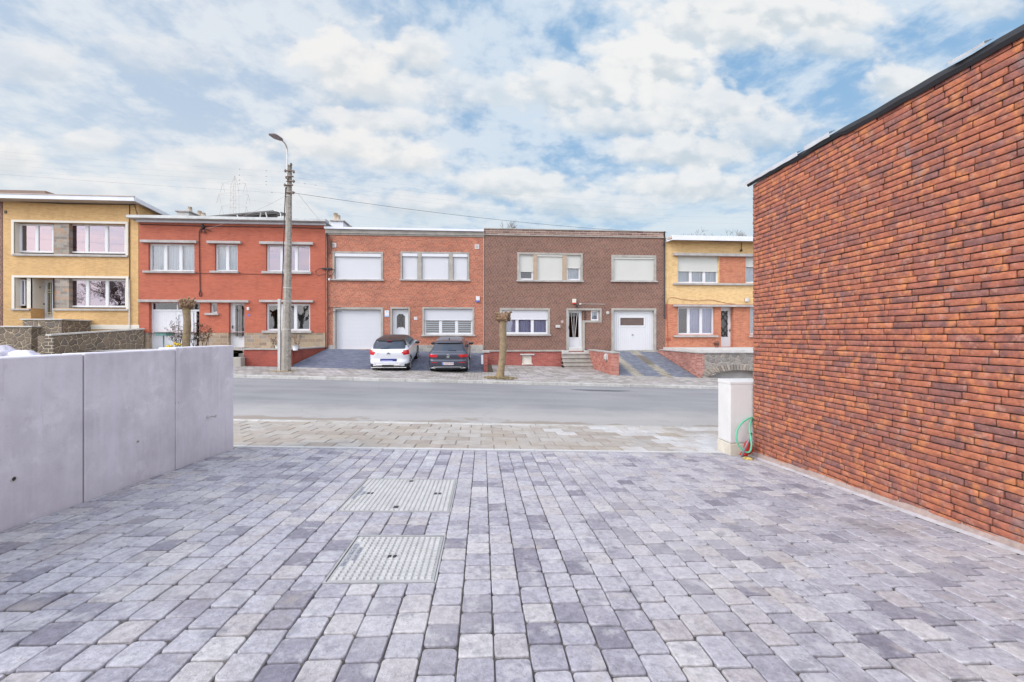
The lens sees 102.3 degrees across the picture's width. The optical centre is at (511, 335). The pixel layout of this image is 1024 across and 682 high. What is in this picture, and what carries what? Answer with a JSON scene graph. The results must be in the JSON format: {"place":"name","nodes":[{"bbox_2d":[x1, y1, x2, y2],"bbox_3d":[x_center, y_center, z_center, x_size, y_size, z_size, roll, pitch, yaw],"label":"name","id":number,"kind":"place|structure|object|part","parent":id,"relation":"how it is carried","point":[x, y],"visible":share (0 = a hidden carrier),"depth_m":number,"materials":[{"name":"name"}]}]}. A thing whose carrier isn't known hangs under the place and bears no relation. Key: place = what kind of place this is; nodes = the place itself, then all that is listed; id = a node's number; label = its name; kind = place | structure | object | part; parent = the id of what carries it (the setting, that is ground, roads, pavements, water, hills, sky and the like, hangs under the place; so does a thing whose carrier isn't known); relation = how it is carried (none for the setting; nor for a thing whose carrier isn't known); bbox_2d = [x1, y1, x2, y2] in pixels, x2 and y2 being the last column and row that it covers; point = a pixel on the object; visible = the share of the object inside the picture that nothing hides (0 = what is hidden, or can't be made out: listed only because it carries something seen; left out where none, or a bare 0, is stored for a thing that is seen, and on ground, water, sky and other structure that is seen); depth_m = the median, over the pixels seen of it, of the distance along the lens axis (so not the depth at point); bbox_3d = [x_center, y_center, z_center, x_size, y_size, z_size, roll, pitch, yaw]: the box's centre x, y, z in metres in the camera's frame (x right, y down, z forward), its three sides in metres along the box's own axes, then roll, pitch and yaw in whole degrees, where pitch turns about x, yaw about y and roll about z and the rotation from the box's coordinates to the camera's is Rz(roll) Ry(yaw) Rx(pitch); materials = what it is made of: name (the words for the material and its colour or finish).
{"place":"outdoors","nodes":[
{"label":"outdoors","id":0,"kind":"place"},
{"bbox_2d":[92,349,242,350],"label":"garden path","id":1,"kind":"structure","parent":0,"point":[136,349],"depth_m":21.51,"materials":[{"name":"concrete"}]},
{"bbox_2d":[292,349,483,371],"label":"driveway","id":2,"kind":"structure","parent":0,"point":[343,358],"depth_m":20.72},
{"bbox_2d":[370,334,419,369],"bbox_3d":[-5.717,0.626,20.424,2.148,1.653,4.052,0,8,-5],"label":"parked car","id":3,"kind":"object","parent":2,"relation":"on","point":[394,351],"visible":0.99,"depth_m":18.62,"materials":[{"name":"white metal"}]},
{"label":"rear window","id":4,"kind":"part","parent":3,"relation":"part of","materials":[{"name":"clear glass"}]},
{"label":"side window","id":5,"kind":"part","parent":3,"relation":"part of","materials":[{"name":"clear glass"}]},
{"bbox_2d":[429,337,472,371],"bbox_3d":[-3.035,0.732,20.721,2.188,1.574,4.348,0,8,-4],"label":"parked car","id":6,"kind":"object","parent":2,"relation":"on","point":[449,353],"visible":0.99,"depth_m":18.78,"materials":[{"name":"grey metal"}]},
{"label":"rear window","id":7,"kind":"part","parent":6,"relation":"part of","materials":[{"name":"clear glass"}]},
{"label":"side window","id":8,"kind":"part","parent":6,"relation":"part of","materials":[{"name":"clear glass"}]},
{"bbox_2d":[233,378,717,426],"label":"road","id":9,"kind":"structure","parent":0,"point":[299,399],"depth_m":10.62,"materials":[{"name":"grey asphalt"}]},
{"bbox_2d":[571,389,626,390],"bbox_3d":[3.271,2.011,15.021,2.254,0.074,0.528,0,0,-4],"label":"road patch","id":10,"kind":"object","parent":9,"relation":"on","point":[598,390],"visible":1,"depth_m":15.10,"materials":[{"name":"grey asphalt"}]},
{"bbox_2d":[233,366,717,385],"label":"footway","id":11,"kind":"structure","parent":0,"point":[384,373],"depth_m":17.88,"materials":[{"name":"grey concrete"}]},
{"bbox_2d":[0,345,15,355],"bbox_3d":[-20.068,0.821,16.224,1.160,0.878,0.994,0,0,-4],"label":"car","id":12,"kind":"object","parent":11,"relation":"on","point":[5,349],"visible":0.38,"depth_m":16.13,"materials":[{"name":"white metal"}]},
{"bbox_2d":[3,350,41,355],"bbox_3d":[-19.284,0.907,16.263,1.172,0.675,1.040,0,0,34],"label":"car","id":13,"kind":"object","parent":11,"relation":"on","point":[20,352],"visible":0.36,"depth_m":16.13,"materials":[{"name":"white metal"}]},
{"bbox_2d":[269,133,294,370],"bbox_3d":[-9.407,-3.123,16.895,0.678,9.862,1.368,0,0,-4],"label":"street lamp","id":14,"kind":"object","parent":11,"relation":"on","point":[284,356],"visible":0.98,"depth_m":17.25,"materials":[{"name":"concrete"}]},
{"bbox_2d":[3,174,275,192],"bbox_3d":[-22.297,-6.540,15.653,25.784,1.199,0.041,0,0,-7],"label":"overhead cable","id":15,"kind":"object","parent":14,"relation":"attached to","point":[142,184],"visible":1,"depth_m":16.59,"materials":[{"name":"rubber"}]},
{"bbox_2d":[296,193,657,232],"bbox_3d":[0.186,-6.037,21.217,20.170,0.422,0.015,0,0,-23],"label":"overhead cable","id":16,"kind":"object","parent":14,"relation":"attached to","point":[461,215],"visible":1,"depth_m":19.99,"materials":[{"name":"black rubber"}]},
{"bbox_2d":[295,182,690,216],"bbox_3d":[4.451,-6.772,21.321,28.396,1.030,0.045,0,0,-16],"label":"overhead cable","id":17,"kind":"object","parent":14,"relation":"attached to","point":[471,202],"visible":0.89,"depth_m":19.30,"materials":[{"name":"rubber"}]},
{"bbox_2d":[293,177,700,210],"bbox_3d":[4.451,-7.102,21.321,28.396,1.185,0.004,0,0,-16],"label":"overhead cable","id":18,"kind":"object","parent":14,"relation":"attached to","point":[510,200],"visible":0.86,"depth_m":19.90,"materials":[{"name":"rubber"}]},
{"bbox_2d":[293,185,736,223],"bbox_3d":[4.451,-6.456,21.321,28.396,0.846,0.004,0,0,-16],"label":"overhead cable","id":19,"kind":"object","parent":14,"relation":"attached to","point":[518,211],"visible":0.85,"depth_m":20.10,"materials":[{"name":"rubber"}]},
{"bbox_2d":[299,172,747,204],"bbox_3d":[4.451,-7.443,21.321,28.396,1.318,0.004,0,0,-16],"label":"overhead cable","id":20,"kind":"object","parent":14,"relation":"attached to","point":[538,196],"visible":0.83,"depth_m":20.29,"materials":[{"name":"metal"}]},
{"bbox_2d":[483,375,517,378],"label":"dry grass","id":21,"kind":"structure","parent":11,"relation":"on","point":[491,377],"depth_m":17.27,"materials":[{"name":"brown plant"}]},
{"bbox_2d":[241,425,714,450],"bbox_3d":[-0.471,1.610,6.608,40.000,1.425,2.250,0,0,-4],"label":"footway bed","id":22,"kind":"object","parent":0,"point":[469,438],"visible":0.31,"depth_m":6.35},
{"bbox_2d":[233,420,719,451],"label":"footway","id":23,"kind":"structure","parent":22,"relation":"on","point":[682,439],"depth_m":6.45,"materials":[{"name":"grey concrete"}]},
{"bbox_2d":[233,445,724,453],"bbox_3d":[-0.194,1.581,5.525,6.994,0.335,0.060,0,0,-4],"label":"edging","id":24,"kind":"object","parent":22,"relation":"on","point":[400,448],"visible":0.34,"depth_m":5.48,"materials":[{"name":"grey concrete"}]},
{"bbox_2d":[488,365,527,372],"bbox_3d":[1.712,1.835,22.028,6.450,0.238,4.800,0,0,-4],"label":"forecourt bed","id":25,"kind":"object","parent":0,"point":[490,369],"visible":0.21,"depth_m":21.54,"materials":[{"name":"soil"}]},
{"bbox_2d":[491,365,609,374],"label":"forecourt","id":26,"kind":"structure","parent":25,"relation":"on","point":[542,369],"depth_m":21.54,"materials":[{"name":"grey concrete"}]},
{"bbox_2d":[0,447,1023,681],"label":"driveway","id":27,"kind":"structure","parent":0,"point":[163,525],"depth_m":2.25,"materials":[{"name":"grey stone"}]},
{"bbox_2d":[322,535,445,584],"bbox_3d":[-0.725,1.358,2.492,0.594,0.107,0.595,0,0,-4],"label":"manhole cover","id":28,"kind":"object","parent":27,"relation":"on","point":[386,559],"visible":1,"depth_m":2.43,"materials":[{"name":"metal"}]},
{"bbox_2d":[334,478,457,512],"bbox_3d":[-0.957,1.424,3.654,0.891,0.134,0.885,0,0,-4],"label":"manhole cover","id":29,"kind":"object","parent":27,"relation":"on","point":[372,495],"visible":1,"depth_m":3.57,"materials":[{"name":"metal"}]},
{"bbox_2d":[739,441,752,456],"bbox_3d":[3.116,1.504,5.490,0.201,0.213,0.110,0,0,-12],"label":"net sack","id":30,"kind":"object","parent":27,"relation":"on","point":[747,450],"visible":0.45,"depth_m":5.46,"materials":[{"name":"plastic"}]},
{"bbox_2d":[740,432,752,456],"bbox_3d":[3.080,1.436,5.412,0.272,0.293,0.028,0,0,-32],"label":"metal pipe","id":31,"kind":"object","parent":27,"relation":"on","point":[745,447],"visible":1,"depth_m":5.39,"materials":[{"name":"grey metal"}]},
{"bbox_2d":[750,452,1023,555],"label":"cement haunch","id":32,"kind":"object","parent":27,"relation":"on","point":[998,541],"visible":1,"depth_m":3.57,"materials":[{"name":"grey concrete"}]},
{"bbox_2d":[0,0,1023,236],"label":"sky","id":33,"kind":"structure","parent":0,"point":[660,104],"materials":[{"name":"blue"}]},
{"bbox_2d":[614,351,697,377],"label":"garage ramp","id":34,"kind":"structure","parent":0,"point":[631,363],"depth_m":21.83,"materials":[{"name":"grey concrete"}]},
{"bbox_2d":[709,370,753,377],"bbox_3d":[11.182,1.950,20.778,3.222,2.100,0.040,0,0,-4],"label":"garage door","id":35,"kind":"structure","parent":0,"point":[737,373],"depth_m":20.76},
{"bbox_3d":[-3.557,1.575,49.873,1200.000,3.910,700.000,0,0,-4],"label":"ground","id":36,"kind":"structure","parent":0,"visible":0},
{"bbox_2d":[0,326,40,351],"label":"stone wall","id":37,"kind":"structure","parent":36,"relation":"on","point":[20,337],"depth_m":20.51,"materials":[{"name":"stone"}]},
{"bbox_2d":[0,190,53,325],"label":"row house","id":38,"kind":"structure","parent":36,"relation":"on","point":[1,242],"depth_m":22.29,"materials":[{"name":"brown brick"}]},
{"bbox_2d":[20,319,91,335],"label":"stone wall","id":39,"kind":"structure","parent":36,"relation":"on","point":[52,326],"depth_m":21.01,"materials":[{"name":"stone"}]},
{"bbox_2d":[0,193,169,330],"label":"row house","id":40,"kind":"structure","parent":36,"relation":"on","point":[70,256],"depth_m":22.63,"materials":[{"name":"yellow brick"}]},
{"bbox_2d":[20,279,26,305],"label":"window","id":41,"kind":"structure","parent":40,"relation":"in","point":[23,282],"depth_m":22.61,"materials":[{"name":"white glass"}]},
{"bbox_2d":[43,280,52,318],"bbox_3d":[-25.941,-1.979,23.104,0.666,2.258,0.137,0,0,-4],"label":"door","id":42,"kind":"structure","parent":40,"relation":"in","point":[48,312],"depth_m":23.11,"materials":[{"name":"white glass"}]},
{"bbox_2d":[20,224,77,253],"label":"window","id":43,"kind":"structure","parent":40,"relation":"in","point":[34,238],"depth_m":22.66,"materials":[{"name":"white glass"}]},
{"bbox_2d":[72,224,124,254],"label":"window","id":44,"kind":"structure","parent":40,"relation":"in","point":[87,238],"depth_m":22.90,"materials":[{"name":"clear glass"}]},
{"bbox_2d":[72,279,125,308],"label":"window","id":45,"kind":"structure","parent":40,"relation":"in","point":[88,293],"depth_m":22.90,"materials":[{"name":"clear glass"}]},
{"bbox_2d":[38,328,144,354],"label":"stone wall","id":46,"kind":"structure","parent":36,"relation":"on","point":[74,342],"depth_m":20.48,"materials":[{"name":"stone"}]},
{"bbox_2d":[0,345,232,532],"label":"concrete wall","id":47,"kind":"structure","parent":36,"relation":"on","point":[77,428],"depth_m":3.39,"materials":[{"name":"concrete"}]},
{"bbox_2d":[126,215,332,356],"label":"row house","id":48,"kind":"structure","parent":36,"relation":"on","point":[226,272],"depth_m":23.17,"materials":[{"name":"red brick"}]},
{"bbox_2d":[150,244,193,270],"bbox_3d":[-18.933,-4.326,23.137,2.419,1.541,0.190,0,0,-4],"label":"window","id":49,"kind":"structure","parent":48,"relation":"in","point":[167,257],"depth_m":23.15,"materials":[{"name":"white glass"}]},
{"bbox_2d":[152,303,198,348],"bbox_3d":[-18.790,-0.507,23.157,2.658,2.622,0.090,0,0,-4],"label":"garage door","id":50,"kind":"structure","parent":48,"relation":"in","point":[163,314],"depth_m":23.11,"materials":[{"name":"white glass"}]},
{"bbox_2d":[175,207,200,215],"bbox_3d":[-20.097,-7.170,25.585,0.845,1.546,1.060,0,0,-4],"label":"chimney","id":51,"kind":"object","parent":48,"relation":"on","point":[188,212],"visible":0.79,"depth_m":25.15,"materials":[{"name":"concrete"}]},
{"bbox_2d":[197,211,205,215],"bbox_3d":[-20.564,-7.337,27.557,0.810,1.881,1.060,0,0,-4],"label":"chimney","id":52,"kind":"object","parent":48,"relation":"on","point":[201,213],"visible":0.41,"depth_m":27.39,"materials":[{"name":"concrete"}]},
{"bbox_2d":[216,244,237,270],"bbox_3d":[-16.038,-4.351,23.343,1.218,1.528,0.190,0,0,-4],"label":"window","id":53,"kind":"structure","parent":48,"relation":"in","point":[226,255],"depth_m":23.36,"materials":[{"name":"white glass"}]},
{"bbox_2d":[231,303,244,346],"bbox_3d":[-15.472,-0.570,23.362,0.851,2.497,0.132,0,0,-4],"label":"door","id":54,"kind":"structure","parent":48,"relation":"in","point":[237,309],"depth_m":23.37,"materials":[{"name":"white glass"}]},
{"bbox_2d":[213,210,285,217],"bbox_3d":[-17.164,-7.386,26.976,4.897,1.801,1.942,0,0,-4],"label":"solar collector","id":55,"kind":"object","parent":48,"relation":"on","point":[272,213],"visible":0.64,"depth_m":26.37,"materials":[{"name":"black glass"}]},
{"bbox_2d":[267,245,309,270],"bbox_3d":[-12.692,-4.363,23.522,2.410,1.530,0.070,0,0,-4],"label":"window","id":56,"kind":"structure","parent":48,"relation":"in","point":[300,253],"depth_m":23.52,"materials":[{"name":"white glass"}]},
{"bbox_2d":[267,304,309,330],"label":"window","id":57,"kind":"structure","parent":48,"relation":"in","point":[300,313],"depth_m":24.60,"materials":[{"name":"white glass"}]},
{"bbox_2d":[217,176,249,214],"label":"transmission tower","id":58,"kind":"structure","parent":36,"relation":"on","point":[233,196],"depth_m":143.33,"materials":[{"name":"grey metal"}]},
{"bbox_2d":[243,346,325,366],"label":"planter wall","id":59,"kind":"structure","parent":36,"relation":"on","point":[265,357],"depth_m":18.87,"materials":[{"name":"brick"}]},
{"bbox_2d":[315,226,483,352],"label":"row house","id":60,"kind":"structure","parent":36,"relation":"on","point":[424,286],"depth_m":23.84,"materials":[{"name":"orange brick"}]},
{"bbox_2d":[330,213,349,226],"bbox_3d":[-10.584,-6.641,25.361,0.857,1.662,1.060,0,0,-4],"label":"chimney","id":61,"kind":"object","parent":60,"relation":"on","point":[336,221],"visible":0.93,"depth_m":24.93,"materials":[{"name":"ceramic"}]},
{"bbox_2d":[337,310,380,348],"bbox_3d":[-8.820,-0.183,23.827,2.545,2.596,0.072,0,0,-4],"label":"garage door","id":62,"kind":"structure","parent":60,"relation":"in","point":[356,329],"depth_m":23.80,"materials":[{"name":"white metal"}]},
{"bbox_2d":[393,309,407,334],"bbox_3d":[-6.463,-0.409,24.006,0.917,2.186,0.090,0,0,-4],"label":"door","id":63,"kind":"structure","parent":60,"relation":"in","point":[400,316],"depth_m":23.99,"materials":[{"name":"white plastic"}]},
{"bbox_2d":[424,309,472,334],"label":"window","id":64,"kind":"structure","parent":60,"relation":"in","point":[436,321],"depth_m":24.16,"materials":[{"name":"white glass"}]},
{"bbox_2d":[233,374,717,388],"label":"kerb","id":65,"kind":"structure","parent":36,"relation":"on","point":[466,381],"depth_m":16.33,"materials":[{"name":"concrete"}]},
{"bbox_2d":[233,419,717,428],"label":"kerb","id":66,"kind":"structure","parent":36,"relation":"on","point":[392,422],"depth_m":7.70,"materials":[{"name":"concrete"}]},
{"bbox_2d":[482,350,489,371],"bbox_3d":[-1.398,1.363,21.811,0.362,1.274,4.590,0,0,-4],"label":"gate pillar","id":67,"kind":"structure","parent":36,"relation":"on","point":[485,352],"depth_m":19.58,"materials":[{"name":"red brick"}]},
{"bbox_2d":[483,228,665,366],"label":"row house","id":68,"kind":"structure","parent":36,"relation":"on","point":[556,292],"depth_m":24.54,"materials":[{"name":"brown brick"}]},
{"bbox_2d":[502,310,547,333],"bbox_3d":[0.749,-0.787,24.490,2.741,1.401,0.233,0,0,-4],"label":"window","id":69,"kind":"structure","parent":68,"relation":"in","point":[522,321],"depth_m":24.47,"materials":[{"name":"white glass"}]},
{"bbox_2d":[519,255,532,279],"bbox_3d":[0.831,-4.018,24.495,0.839,1.492,0.232,0,0,-4],"label":"window","id":70,"kind":"structure","parent":68,"relation":"in","point":[525,261],"depth_m":24.40,"materials":[{"name":"white glass"}]},
{"bbox_2d":[537,255,561,279],"bbox_3d":[2.243,-4.014,24.482,1.521,1.500,0.120,0,0,-4],"label":"window","id":71,"kind":"structure","parent":68,"relation":"in","point":[549,267],"depth_m":24.48,"materials":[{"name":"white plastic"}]},
{"bbox_2d":[567,255,579,279],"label":"window","id":72,"kind":"structure","parent":68,"relation":"in","point":[573,261],"depth_m":24.61,"materials":[{"name":"white glass"}]},
{"bbox_2d":[568,311,581,347],"bbox_3d":[3.755,-0.372,24.754,0.859,2.210,0.132,0,0,-4],"label":"door","id":73,"kind":"structure","parent":68,"relation":"in","point":[574,317],"depth_m":24.76,"materials":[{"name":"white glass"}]},
{"bbox_2d":[591,311,598,320],"bbox_3d":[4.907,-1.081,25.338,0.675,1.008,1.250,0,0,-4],"label":"window","id":74,"kind":"structure","parent":68,"relation":"in","point":[594,314],"depth_m":24.73,"materials":[{"name":"clear glass"}]},
{"bbox_2d":[614,311,652,349],"bbox_3d":[7.308,-0.120,24.938,2.497,2.748,0.090,0,0,-4],"label":"garage door","id":75,"kind":"structure","parent":68,"relation":"in","point":[633,330],"depth_m":24.93,"materials":[{"name":"metal"}]},
{"bbox_2d":[614,257,653,279],"bbox_3d":[7.315,-3.993,24.843,2.517,1.382,0.120,0,0,-4],"label":"window","id":76,"kind":"structure","parent":68,"relation":"in","point":[625,268],"depth_m":24.85,"materials":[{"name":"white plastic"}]},
{"bbox_2d":[561,350,592,368],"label":"front steps","id":77,"kind":"structure","parent":36,"relation":"on","point":[581,360],"depth_m":23.93,"materials":[{"name":"stone"}]},
{"bbox_2d":[588,349,619,374],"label":"ramp wall","id":78,"kind":"structure","parent":36,"relation":"on","point":[604,361],"depth_m":20.92,"materials":[{"name":"brick"}]},
{"bbox_2d":[658,347,753,377],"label":"garden wall","id":79,"kind":"structure","parent":36,"relation":"on","point":[718,362],"depth_m":20.40,"materials":[{"name":"stone"}]},
{"bbox_2d":[713,341,720,347],"bbox_3d":[12.173,0.520,24.549,0.370,0.405,0.396,0,0,-44],"label":"flower pot","id":80,"kind":"object","parent":79,"relation":"on","point":[716,343],"visible":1,"depth_m":24.44,"materials":[{"name":"orange ceramic"}]},
{"bbox_2d":[665,235,753,346],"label":"row house","id":81,"kind":"structure","parent":36,"relation":"on","point":[709,298],"depth_m":25.16,"materials":[{"name":"yellow brick"}]},
{"bbox_2d":[678,307,712,334],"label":"window","id":82,"kind":"structure","parent":81,"relation":"in","point":[691,320],"depth_m":25.36,"materials":[{"name":"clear glass"}]},
{"bbox_2d":[678,256,717,282],"bbox_3d":[11.308,-3.991,25.263,2.586,1.643,0.232,0,0,-4],"label":"window","id":83,"kind":"structure","parent":81,"relation":"in","point":[691,269],"depth_m":25.20,"materials":[{"name":"clear glass"}]},
{"bbox_2d":[721,307,729,346],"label":"door","id":84,"kind":"structure","parent":81,"relation":"in","point":[725,311],"depth_m":25.54,"materials":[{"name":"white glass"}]},
{"bbox_2d":[746,257,753,282],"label":"window","id":85,"kind":"structure","parent":81,"relation":"in","point":[749,260],"depth_m":25.56,"materials":[{"name":"clear glass"}]},
{"bbox_2d":[750,307,753,334],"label":"window","id":86,"kind":"structure","parent":81,"relation":"in","point":[751,308],"depth_m":25.60,"materials":[{"name":"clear glass"}]},
{"bbox_2d":[683,227,746,235],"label":"bare tree","id":87,"kind":"object","parent":36,"relation":"on","point":[726,232],"visible":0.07,"depth_m":43.99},
{"bbox_2d":[717,378,753,456],"bbox_3d":[3.312,1.209,5.781,0.726,1.182,0.306,0,0,-4],"label":"utility cabinet","id":88,"kind":"object","parent":36,"relation":"on","point":[735,402],"visible":0.47,"depth_m":5.63,"materials":[{"name":"plastic"}]},
{"bbox_2d":[735,417,752,452],"bbox_3d":[3.214,1.327,5.530,0.465,0.444,0.180,0,0,-27],"label":"garden hose","id":89,"kind":"object","parent":88,"relation":"attached to","point":[738,427],"visible":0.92,"depth_m":5.48,"materials":[{"name":"green rubber"}]},
{"bbox_2d":[744,24,1023,543],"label":"brick building","id":90,"kind":"structure","parent":36,"relation":"on","point":[888,301],"depth_m":3.55,"materials":[{"name":"brick"}]},
{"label":"footway bed","id":91,"kind":"structure","parent":0,"visible":0},
{"bbox_2d":[233,347,247,365],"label":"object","id":92,"kind":"structure","parent":91,"relation":"on","point":[239,360],"depth_m":18.49,"materials":[{"name":"stone"}]},
{"bbox_3d":[-14.405,1.275,18.753,3.173,1.250,0.300,0,0,-4],"label":"garden wall","id":93,"kind":"object","parent":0,"visible":0},
{"bbox_2d":[154,332,173,346],"bbox_3d":[-15.774,0.275,18.700,0.530,0.849,0.510,0,0,-4],"label":"mailbox","id":94,"kind":"object","parent":93,"relation":"on","point":[163,334],"visible":0.93,"depth_m":18.51,"materials":[{"name":"green paint"}]},
{"label":"garden bed","id":95,"kind":"structure","parent":0,"visible":0},
{"bbox_2d":[292,345,298,349],"bbox_3d":[-10.355,0.595,19.713,0.302,0.250,0.302,0,0,-4],"label":"plant pot","id":96,"kind":"object","parent":95,"relation":"on","point":[294,347],"visible":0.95,"depth_m":19.61,"materials":[{"name":"white ceramic"}]},
{"bbox_2d":[291,330,301,349],"bbox_3d":[-10.387,0.215,19.886,0.549,1.020,0.338,0,0,-25],"label":"rose bush","id":97,"kind":"object","parent":95,"relation":"on","point":[296,339],"visible":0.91,"depth_m":19.87,"materials":[{"name":"brown plant"}]},
{"label":"garden bed","id":98,"kind":"structure","parent":0,"visible":0},
{"bbox_2d":[164,317,192,346],"bbox_3d":[-15.669,-0.067,19.445,1.293,1.547,0.681,0,0,10],"label":"rose bush","id":99,"kind":"object","parent":98,"relation":"on","point":[178,336],"visible":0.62,"depth_m":19.38,"materials":[{"name":"brown plant"}]},
{"bbox_2d":[177,297,196,346],"bbox_3d":[-15.110,-0.484,19.170,0.756,2.599,0.700,0,0,-4],"label":"pollard tree","id":100,"kind":"object","parent":98,"relation":"on","point":[186,305],"visible":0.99,"depth_m":19.05,"materials":[{"name":"brown plant"}]},
{"bbox_2d":[190,323,202,345],"bbox_3d":[-15.061,-0.019,19.674,0.937,1.450,0.623,0,0,-4],"label":"rose bush","id":101,"kind":"object","parent":98,"relation":"on","point":[195,338],"visible":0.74,"depth_m":19.70,"materials":[{"name":"brown plant"}]},
{"bbox_2d":[194,322,214,345],"bbox_3d":[-14.601,0.039,19.584,0.898,1.327,0.529,0,0,-4],"label":"rose bush","id":102,"kind":"object","parent":98,"relation":"on","point":[206,338],"visible":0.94,"depth_m":19.54,"materials":[{"name":"brown plant"}]},
{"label":"tree pit","id":103,"kind":"structure","parent":0,"visible":0},
{"bbox_2d":[495,311,511,377],"bbox_3d":[-0.358,0.451,17.478,0.756,2.960,0.726,0,0,-4],"label":"pollard tree","id":104,"kind":"object","parent":103,"relation":"on","point":[502,318],"visible":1,"depth_m":17.34,"materials":[{"name":"beige plant"}]}
]}

